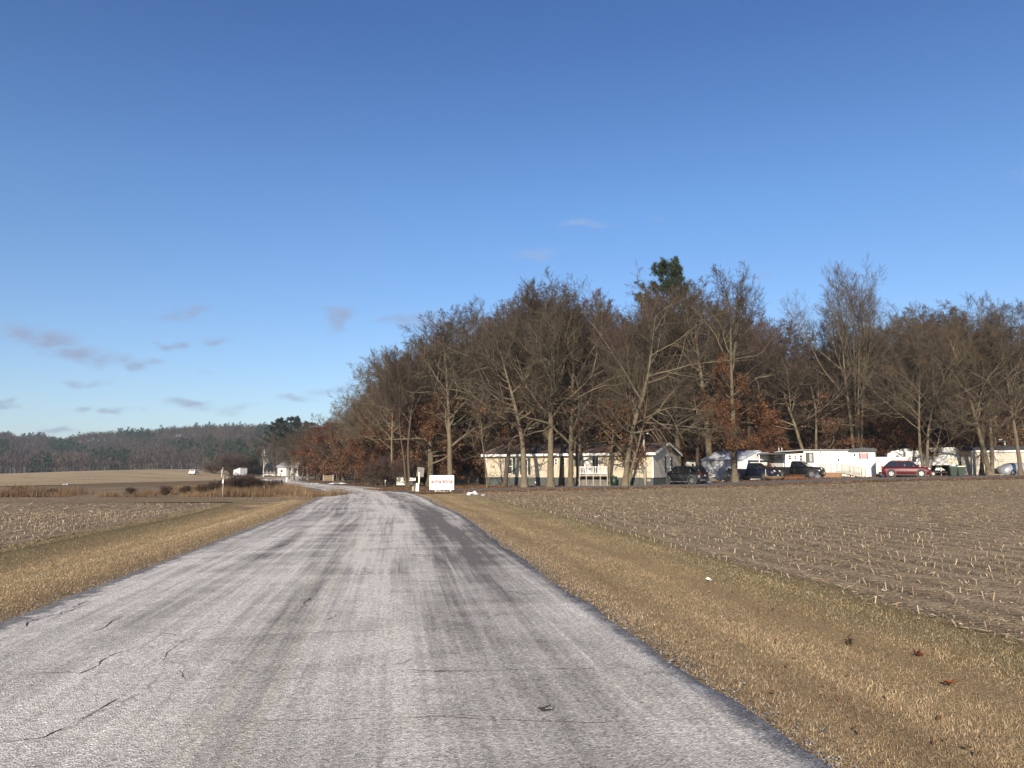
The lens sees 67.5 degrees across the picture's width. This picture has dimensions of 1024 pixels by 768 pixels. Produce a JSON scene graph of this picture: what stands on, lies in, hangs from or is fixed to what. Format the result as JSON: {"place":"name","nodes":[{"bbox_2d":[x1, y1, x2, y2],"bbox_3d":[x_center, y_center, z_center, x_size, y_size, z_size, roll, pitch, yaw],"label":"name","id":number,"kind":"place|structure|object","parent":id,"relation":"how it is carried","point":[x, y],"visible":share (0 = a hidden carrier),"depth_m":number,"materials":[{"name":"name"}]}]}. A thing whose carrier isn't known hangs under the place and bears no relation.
{"place":"outdoors","nodes":[
{"label":"outdoors","id":0,"kind":"place"},
{"bbox_2d":[0,504,220,547],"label":"field","id":1,"kind":"structure","parent":0,"point":[44,535],"depth_m":25.96,"materials":[{"name":"soil"}]},
{"bbox_2d":[0,501,217,543],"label":"corn stubble","id":2,"kind":"object","parent":1,"relation":"on","point":[70,516],"visible":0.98,"depth_m":27.47,"materials":[{"name":"beige plant"}]},
{"bbox_2d":[0,437,281,473],"bbox_3d":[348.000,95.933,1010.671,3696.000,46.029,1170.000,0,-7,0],"label":"hills","id":3,"kind":"structure","parent":0,"point":[268,467],"depth_m":541.21,"materials":[{"name":"plant"}]},
{"bbox_2d":[0,421,292,472],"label":"hillside pines","id":4,"kind":"object","parent":3,"relation":"on","point":[70,445],"visible":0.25,"depth_m":607.70,"materials":[{"name":"green plant"}]},
{"bbox_2d":[0,423,401,472],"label":"hillside woods","id":5,"kind":"object","parent":3,"relation":"on","point":[151,456],"visible":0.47,"depth_m":601.08,"materials":[{"name":"plant"}]},
{"bbox_2d":[0,496,312,622],"bbox_3d":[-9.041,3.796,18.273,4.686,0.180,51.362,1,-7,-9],"label":"verge","id":6,"kind":"structure","parent":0,"point":[91,535],"depth_m":16.57,"materials":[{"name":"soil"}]},
{"bbox_2d":[0,487,321,496],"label":"weedy strip","id":7,"kind":"object","parent":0,"point":[112,489],"visible":0.25,"depth_m":73.36,"materials":[{"name":"plant"}]},
{"bbox_2d":[0,484,354,496],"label":"field weeds","id":8,"kind":"object","parent":7,"relation":"on","point":[227,492],"visible":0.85,"depth_m":52.00,"materials":[{"name":"brown plant"}]},
{"bbox_2d":[162,480,307,493],"bbox_3d":[-25.701,9.312,71.935,12.168,1.259,33.981,2,-7,-19],"label":"brush mound","id":9,"kind":"object","parent":7,"relation":"on","point":[293,486],"visible":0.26,"depth_m":63.56,"materials":[{"name":"brown plant"}]},
{"bbox_2d":[0,496,348,510],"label":"tilled field","id":10,"kind":"structure","parent":0,"point":[27,501],"depth_m":45.44,"materials":[{"name":"soil"}]},
{"bbox_2d":[0,469,352,485],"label":"hay field","id":11,"kind":"structure","parent":0,"point":[100,477],"depth_m":178.43,"materials":[{"name":"beige plant"}]},
{"bbox_2d":[209,453,262,475],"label":"bare bush","id":12,"kind":"object","parent":11,"relation":"on","point":[227,466],"visible":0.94,"depth_m":225.33,"materials":[{"name":"brown plant"}]},
{"bbox_2d":[249,417,301,473],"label":"pine tree","id":13,"kind":"object","parent":11,"relation":"on","point":[279,427],"visible":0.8,"depth_m":282.32,"materials":[{"name":"green plant"}]},
{"bbox_2d":[81,492,322,502],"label":"verge","id":14,"kind":"structure","parent":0,"point":[126,500],"depth_m":44.66,"materials":[{"name":"brown plant"}]},
{"bbox_2d":[0,477,411,548],"bbox_3d":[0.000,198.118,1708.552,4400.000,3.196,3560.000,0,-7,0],"label":"ground","id":15,"kind":"structure","parent":0,"point":[158,484],"depth_m":108.72,"materials":[{"name":"soil"}]},
{"bbox_2d":[265,432,317,479],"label":"bare tree","id":16,"kind":"object","parent":15,"relation":"on","point":[285,458],"visible":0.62,"depth_m":170.84,"materials":[{"name":"brown plant"}]},
{"bbox_2d":[0,476,832,767],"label":"road","id":17,"kind":"structure","parent":0,"point":[360,627],"depth_m":6.23,"materials":[{"name":"grey asphalt"}]},
{"bbox_2d":[0,494,885,767],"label":"edge gravel","id":18,"kind":"structure","parent":17,"relation":"on","point":[806,742],"depth_m":7.13,"materials":[{"name":"grey gravel"}]},
{"bbox_2d":[0,0,1023,442],"label":"sky","id":19,"kind":"structure","parent":0,"point":[211,211],"materials":[{"name":"blue"}]},
{"bbox_2d":[261,474,996,489],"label":"yard","id":20,"kind":"structure","parent":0,"point":[350,483],"depth_m":96.12,"materials":[{"name":"brown plant"}]},
{"bbox_2d":[287,422,331,479],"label":"bare tree","id":21,"kind":"object","parent":20,"relation":"on","point":[307,450],"visible":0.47,"depth_m":159.56,"materials":[{"name":"brown plant"}]},
{"bbox_2d":[296,422,352,480],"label":"bare tree","id":22,"kind":"object","parent":20,"relation":"on","point":[315,466],"visible":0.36,"depth_m":154.59,"materials":[{"name":"brown plant"}]},
{"bbox_2d":[299,415,353,480],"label":"bare tree","id":23,"kind":"object","parent":20,"relation":"on","point":[326,436],"visible":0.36,"depth_m":148.78,"materials":[{"name":"brown plant"}]},
{"bbox_2d":[309,426,368,482],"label":"leafy tree","id":24,"kind":"object","parent":20,"relation":"on","point":[330,463],"visible":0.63,"depth_m":121.55,"materials":[{"name":"brown plant"}]},
{"bbox_2d":[330,436,376,484],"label":"leafy tree","id":25,"kind":"object","parent":20,"relation":"on","point":[343,461],"visible":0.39,"depth_m":103.84,"materials":[{"name":"brown plant"}]},
{"bbox_2d":[329,395,378,483],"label":"bare tree","id":26,"kind":"object","parent":20,"relation":"on","point":[355,417],"visible":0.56,"depth_m":107.09,"materials":[{"name":"brown plant"}]},
{"bbox_2d":[337,419,379,484],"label":"leafy tree","id":27,"kind":"object","parent":20,"relation":"on","point":[362,455],"visible":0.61,"depth_m":102.91,"materials":[{"name":"brown plant"}]},
{"bbox_2d":[326,350,427,451],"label":"bare tree","id":28,"kind":"object","parent":20,"relation":"on","point":[368,380],"visible":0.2,"depth_m":115.87,"materials":[{"name":"brown plant"}]},
{"bbox_2d":[364,459,405,485],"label":"thicket","id":29,"kind":"object","parent":20,"relation":"on","point":[378,469],"visible":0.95,"depth_m":89.80,"materials":[{"name":"brown plant"}]},
{"bbox_2d":[335,350,438,485],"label":"bare tree","id":30,"kind":"object","parent":20,"relation":"on","point":[380,416],"visible":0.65,"depth_m":91.00,"materials":[{"name":"brown plant"}]},
{"bbox_2d":[328,333,470,484],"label":"bare tree","id":31,"kind":"object","parent":20,"relation":"on","point":[371,381],"visible":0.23,"depth_m":103.64,"materials":[{"name":"brown plant"}]},
{"bbox_2d":[373,334,440,486],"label":"bare tree","id":32,"kind":"object","parent":20,"relation":"on","point":[400,379],"visible":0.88,"depth_m":88.21,"materials":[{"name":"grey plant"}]},
{"bbox_2d":[386,457,428,484],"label":"thicket","id":33,"kind":"object","parent":20,"relation":"on","point":[413,468],"visible":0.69,"depth_m":89.59,"materials":[{"name":"brown plant"}]},
{"bbox_2d":[374,395,472,471],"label":"leafy tree","id":34,"kind":"object","parent":20,"relation":"on","point":[414,426],"visible":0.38,"depth_m":93.96,"materials":[{"name":"brown plant"}]},
{"bbox_2d":[362,326,494,485],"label":"bare tree","id":35,"kind":"object","parent":20,"relation":"on","point":[429,426],"visible":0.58,"depth_m":91.18,"materials":[{"name":"plant"}]},
{"bbox_2d":[413,419,457,476],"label":"leafy tree","id":36,"kind":"object","parent":20,"relation":"on","point":[441,466],"visible":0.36,"depth_m":92.52,"materials":[{"name":"brown plant"}]},
{"bbox_2d":[354,298,519,463],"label":"bare tree","id":37,"kind":"object","parent":20,"relation":"on","point":[453,391],"visible":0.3,"depth_m":99.42,"materials":[{"name":"brown plant"}]},
{"bbox_2d":[389,304,544,485],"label":"bare tree","id":38,"kind":"object","parent":20,"relation":"on","point":[447,421],"visible":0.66,"depth_m":84.86,"materials":[{"name":"brown plant"}]},
{"bbox_2d":[455,393,503,486],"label":"bare tree","id":39,"kind":"object","parent":20,"relation":"on","point":[481,435],"visible":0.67,"depth_m":72.29,"materials":[{"name":"brown plant"}]},
{"bbox_2d":[420,290,556,483],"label":"bare tree","id":40,"kind":"object","parent":20,"relation":"on","point":[482,480],"visible":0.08,"depth_m":96.69,"materials":[{"name":"brown plant"}]},
{"bbox_2d":[462,414,518,477],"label":"leafy tree","id":41,"kind":"object","parent":20,"relation":"on","point":[476,468],"visible":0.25,"depth_m":92.33,"materials":[{"name":"brown plant"}]},
{"bbox_2d":[423,296,561,486],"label":"bare tree","id":42,"kind":"object","parent":20,"relation":"on","point":[484,390],"visible":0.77,"depth_m":72.87,"materials":[{"name":"brown plant"}]},
{"bbox_2d":[427,281,563,447],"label":"bare tree","id":43,"kind":"object","parent":20,"relation":"on","point":[495,357],"visible":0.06,"depth_m":99.41,"materials":[{"name":"brown plant"}]},
{"bbox_2d":[474,399,555,458],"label":"leafy tree","id":44,"kind":"object","parent":20,"relation":"on","point":[507,436],"visible":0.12,"depth_m":87.47,"materials":[{"name":"brown plant"}]},
{"bbox_2d":[461,322,574,486],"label":"bare tree","id":45,"kind":"object","parent":20,"relation":"on","point":[506,472],"visible":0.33,"depth_m":74.52,"materials":[{"name":"brown plant"}]},
{"bbox_2d":[487,276,572,444],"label":"bare tree","id":46,"kind":"object","parent":20,"relation":"on","point":[529,301],"visible":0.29,"depth_m":91.27,"materials":[{"name":"brown plant"}]},
{"bbox_2d":[505,277,586,443],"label":"bare tree","id":47,"kind":"object","parent":20,"relation":"on","point":[543,295],"visible":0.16,"depth_m":93.60,"materials":[{"name":"brown plant"}]},
{"bbox_2d":[474,284,620,485],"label":"bare tree","id":48,"kind":"object","parent":20,"relation":"on","point":[571,441],"visible":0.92,"depth_m":69.64,"materials":[{"name":"brown plant"}]},
{"bbox_2d":[517,311,587,485],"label":"bare tree","id":49,"kind":"object","parent":20,"relation":"on","point":[560,481],"visible":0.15,"depth_m":74.67,"materials":[{"name":"brown plant"}]},
{"bbox_2d":[492,264,635,486],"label":"bare tree","id":50,"kind":"object","parent":20,"relation":"on","point":[550,481],"visible":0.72,"depth_m":70.51,"materials":[{"name":"brown plant"}]},
{"bbox_2d":[452,289,696,443],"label":"bare tree","id":51,"kind":"object","parent":20,"relation":"on","point":[554,435],"visible":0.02,"depth_m":97.60,"materials":[{"name":"brown plant"}]},
{"bbox_2d":[535,289,620,485],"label":"bare tree","id":52,"kind":"object","parent":20,"relation":"on","point":[609,306],"visible":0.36,"depth_m":74.34,"materials":[{"name":"brown plant"}]},
{"bbox_2d":[481,442,682,485],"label":"mobile home","id":53,"kind":"object","parent":20,"relation":"on","point":[595,467],"visible":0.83,"depth_m":75.20,"materials":[{"name":"beige metal"}]},
{"bbox_2d":[505,287,722,443],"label":"bare tree","id":54,"kind":"object","parent":20,"relation":"on","point":[603,308],"visible":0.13,"depth_m":100.23,"materials":[{"name":"brown plant"}]},
{"bbox_2d":[587,392,648,485],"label":"bare tree","id":55,"kind":"object","parent":20,"relation":"on","point":[611,449],"visible":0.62,"depth_m":71.48,"materials":[{"name":"brown plant"}]},
{"bbox_2d":[581,282,678,434],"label":"bare tree","id":56,"kind":"object","parent":20,"relation":"on","point":[622,320],"visible":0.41,"depth_m":96.20,"materials":[{"name":"brown plant"}]},
{"bbox_2d":[608,398,685,452],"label":"leafy tree","id":57,"kind":"object","parent":20,"relation":"on","point":[647,436],"visible":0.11,"depth_m":86.58,"materials":[{"name":"brown plant"}]},
{"bbox_2d":[539,261,769,485],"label":"bare tree","id":58,"kind":"object","parent":20,"relation":"on","point":[627,474],"visible":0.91,"depth_m":70.48,"materials":[{"name":"brown plant"}]},
{"bbox_2d":[625,291,713,442],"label":"bare tree","id":59,"kind":"object","parent":20,"relation":"on","point":[655,376],"visible":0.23,"depth_m":96.91,"materials":[{"name":"brown plant"}]},
{"bbox_2d":[623,255,729,443],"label":"pine tree","id":60,"kind":"object","parent":20,"relation":"on","point":[675,268],"visible":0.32,"depth_m":104.74,"materials":[{"name":"green plant"}]},
{"bbox_2d":[584,286,784,464],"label":"bare tree","id":61,"kind":"object","parent":20,"relation":"on","point":[669,378],"visible":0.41,"depth_m":91.95,"materials":[{"name":"brown plant"}]},
{"bbox_2d":[363,474,1023,493],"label":"fallen leaves","id":62,"kind":"object","parent":20,"relation":"on","point":[495,486],"visible":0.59,"depth_m":67.76,"materials":[{"name":"brown plant"}]},
{"bbox_2d":[677,287,754,464],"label":"bare tree","id":63,"kind":"object","parent":20,"relation":"on","point":[697,449],"visible":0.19,"depth_m":97.39,"materials":[{"name":"brown plant"}]},
{"bbox_2d":[682,261,775,481],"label":"bare tree","id":64,"kind":"object","parent":20,"relation":"on","point":[732,407],"visible":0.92,"depth_m":77.48,"materials":[{"name":"brown plant"}]},
{"bbox_2d":[636,274,827,456],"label":"bare tree","id":65,"kind":"object","parent":20,"relation":"on","point":[707,447],"visible":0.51,"depth_m":94.31,"materials":[{"name":"brown plant"}]},
{"bbox_2d":[701,450,770,479],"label":"garage","id":66,"kind":"structure","parent":20,"relation":"on","point":[716,463],"depth_m":90.16,"materials":[{"name":"white metal"}]},
{"bbox_2d":[694,303,794,448],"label":"bare tree","id":67,"kind":"object","parent":20,"relation":"on","point":[753,333],"visible":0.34,"depth_m":95.97,"materials":[{"name":"brown plant"}]},
{"bbox_2d":[728,463,780,479],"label":"pickup truck","id":68,"kind":"object","parent":20,"relation":"on","point":[754,471],"visible":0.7,"depth_m":82.03,"materials":[{"name":"blue paint"}]},
{"bbox_2d":[739,417,783,467],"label":"leafy tree","id":69,"kind":"object","parent":20,"relation":"on","point":[766,430],"visible":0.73,"depth_m":91.75,"materials":[{"name":"brown plant"}]},
{"bbox_2d":[730,397,799,452],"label":"leafy tree","id":70,"kind":"object","parent":20,"relation":"on","point":[764,413],"visible":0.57,"depth_m":95.88,"materials":[{"name":"brown plant"}]},
{"bbox_2d":[713,369,837,449],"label":"bare tree","id":71,"kind":"object","parent":20,"relation":"on","point":[789,418],"visible":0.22,"depth_m":100.65,"materials":[{"name":"brown plant"}]},
{"bbox_2d":[689,305,869,446],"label":"bare tree","id":72,"kind":"object","parent":20,"relation":"on","point":[790,350],"visible":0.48,"depth_m":98.93,"materials":[{"name":"brown plant"}]},
{"bbox_2d":[769,461,825,477],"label":"pickup truck","id":73,"kind":"object","parent":20,"relation":"on","point":[805,469],"visible":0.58,"depth_m":84.95,"materials":[{"name":"black paint"}]},
{"bbox_2d":[742,331,870,448],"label":"bare tree","id":74,"kind":"object","parent":20,"relation":"on","point":[798,379],"visible":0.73,"depth_m":96.78,"materials":[{"name":"brown plant"}]},
{"bbox_2d":[758,447,876,476],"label":"mobile home","id":75,"kind":"object","parent":20,"relation":"on","point":[863,457],"visible":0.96,"depth_m":87.80,"materials":[{"name":"white metal"}]},
{"bbox_2d":[772,310,904,436],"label":"bare tree","id":76,"kind":"object","parent":20,"relation":"on","point":[829,337],"visible":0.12,"depth_m":113.43,"materials":[{"name":"brown plant"}]},
{"bbox_2d":[805,402,873,448],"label":"leafy tree","id":77,"kind":"object","parent":20,"relation":"on","point":[821,446],"visible":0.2,"depth_m":99.12,"materials":[{"name":"brown plant"}]},
{"bbox_2d":[769,352,910,448],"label":"bare tree","id":78,"kind":"object","parent":20,"relation":"on","point":[831,423],"visible":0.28,"depth_m":97.96,"materials":[{"name":"brown plant"}]},
{"bbox_2d":[819,464,865,477],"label":"porch ramp","id":79,"kind":"structure","parent":20,"relation":"on","point":[839,473],"depth_m":84.50,"materials":[{"name":"white wood"}]},
{"bbox_2d":[773,254,916,448],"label":"bare tree","id":80,"kind":"object","parent":20,"relation":"on","point":[858,325],"visible":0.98,"depth_m":96.37,"materials":[{"name":"brown plant"}]},
{"bbox_2d":[819,384,870,448],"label":"leafy tree","id":81,"kind":"object","parent":20,"relation":"on","point":[844,444],"visible":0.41,"depth_m":97.49,"materials":[{"name":"brown plant"}]},
{"bbox_2d":[790,313,948,447],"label":"bare tree","id":82,"kind":"object","parent":20,"relation":"on","point":[865,435],"visible":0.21,"depth_m":100.28,"materials":[{"name":"brown plant"}]},
{"bbox_2d":[846,398,943,460],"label":"leafy tree","id":83,"kind":"object","parent":20,"relation":"on","point":[891,435],"visible":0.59,"depth_m":92.30,"materials":[{"name":"brown plant"}]},
{"bbox_2d":[881,460,931,476],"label":"parked car","id":84,"kind":"object","parent":20,"relation":"on","point":[893,468],"visible":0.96,"depth_m":78.89,"materials":[{"name":"red paint"}]},
{"bbox_2d":[840,301,982,466],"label":"bare tree","id":85,"kind":"object","parent":20,"relation":"on","point":[918,350],"visible":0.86,"depth_m":83.48,"materials":[{"name":"brown plant"}]},
{"bbox_2d":[878,404,946,467],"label":"leafy tree","id":86,"kind":"object","parent":20,"relation":"on","point":[923,435],"visible":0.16,"depth_m":95.81,"materials":[{"name":"brown plant"}]},
{"bbox_2d":[884,447,959,475],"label":"camping trailer","id":87,"kind":"object","parent":20,"relation":"on","point":[940,460],"visible":0.56,"depth_m":89.86,"materials":[{"name":"white paint"}]},
{"bbox_2d":[831,300,1023,474],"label":"bare tree","id":88,"kind":"object","parent":20,"relation":"on","point":[950,313],"visible":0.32,"depth_m":96.29,"materials":[{"name":"brown plant"}]},
{"bbox_2d":[837,290,1023,447],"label":"bare tree","id":89,"kind":"object","parent":20,"relation":"on","point":[924,316],"visible":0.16,"depth_m":99.94,"materials":[{"name":"brown plant"}]},
{"bbox_2d":[851,299,1023,476],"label":"bare tree","id":90,"kind":"object","parent":20,"relation":"on","point":[932,405],"visible":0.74,"depth_m":81.60,"materials":[{"name":"brown plant"}]},
{"bbox_2d":[915,404,989,474],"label":"leafy tree","id":91,"kind":"object","parent":20,"relation":"on","point":[951,441],"visible":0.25,"depth_m":92.70,"materials":[{"name":"brown plant"}]},
{"bbox_2d":[920,295,1023,475],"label":"bare tree","id":92,"kind":"object","parent":20,"relation":"on","point":[981,471],"visible":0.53,"depth_m":82.36,"materials":[{"name":"brown plant"}]},
{"bbox_2d":[921,302,1023,475],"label":"bare tree","id":93,"kind":"object","parent":20,"relation":"on","point":[989,468],"visible":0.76,"depth_m":81.57,"materials":[{"name":"brown plant"}]},
{"bbox_2d":[943,297,1023,474],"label":"bare tree","id":94,"kind":"object","parent":20,"relation":"on","point":[1020,471],"visible":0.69,"depth_m":80.47,"materials":[{"name":"brown plant"}]},
{"bbox_2d":[958,446,1023,474],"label":"mobile home","id":95,"kind":"object","parent":20,"relation":"on","point":[1008,455],"visible":0.46,"depth_m":87.21,"materials":[{"name":"beige metal"}]},
{"bbox_2d":[380,475,1023,492],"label":"side road","id":96,"kind":"structure","parent":0,"point":[771,482],"depth_m":70.78,"materials":[{"name":"grey asphalt"}]},
{"bbox_2d":[666,465,708,483],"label":"parked suv","id":97,"kind":"object","parent":96,"relation":"on","point":[695,474],"visible":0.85,"depth_m":73.73,"materials":[{"name":"grey paint"}]},
{"bbox_2d":[409,492,1023,767],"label":"verge","id":98,"kind":"structure","parent":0,"point":[902,664],"depth_m":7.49,"materials":[{"name":"brown plant"}]},
{"bbox_2d":[429,475,453,490],"bbox_3d":[-5.372,7.700,58.689,1.877,1.399,0.131,0,-7,3],"label":"sign board","id":99,"kind":"object","parent":98,"relation":"on","point":[441,482],"visible":1,"depth_m":58.65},
{"bbox_2d":[490,516,987,767],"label":"verge litter","id":100,"kind":"object","parent":98,"relation":"on","point":[886,695],"visible":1,"depth_m":6.58,"materials":[{"name":"brown plant"}]},
{"bbox_2d":[431,477,1022,493],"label":"lane verge","id":101,"kind":"structure","parent":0,"point":[809,483],"depth_m":66.79,"materials":[{"name":"brown plant"}]},
{"bbox_2d":[466,477,1023,641],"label":"field","id":102,"kind":"structure","parent":0,"point":[1005,588],"depth_m":19.18,"materials":[{"name":"soil"}]},
{"bbox_2d":[458,477,1023,643],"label":"corn stubble","id":103,"kind":"object","parent":102,"relation":"on","point":[620,508],"visible":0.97,"depth_m":26.07,"materials":[{"name":"beige plant"}]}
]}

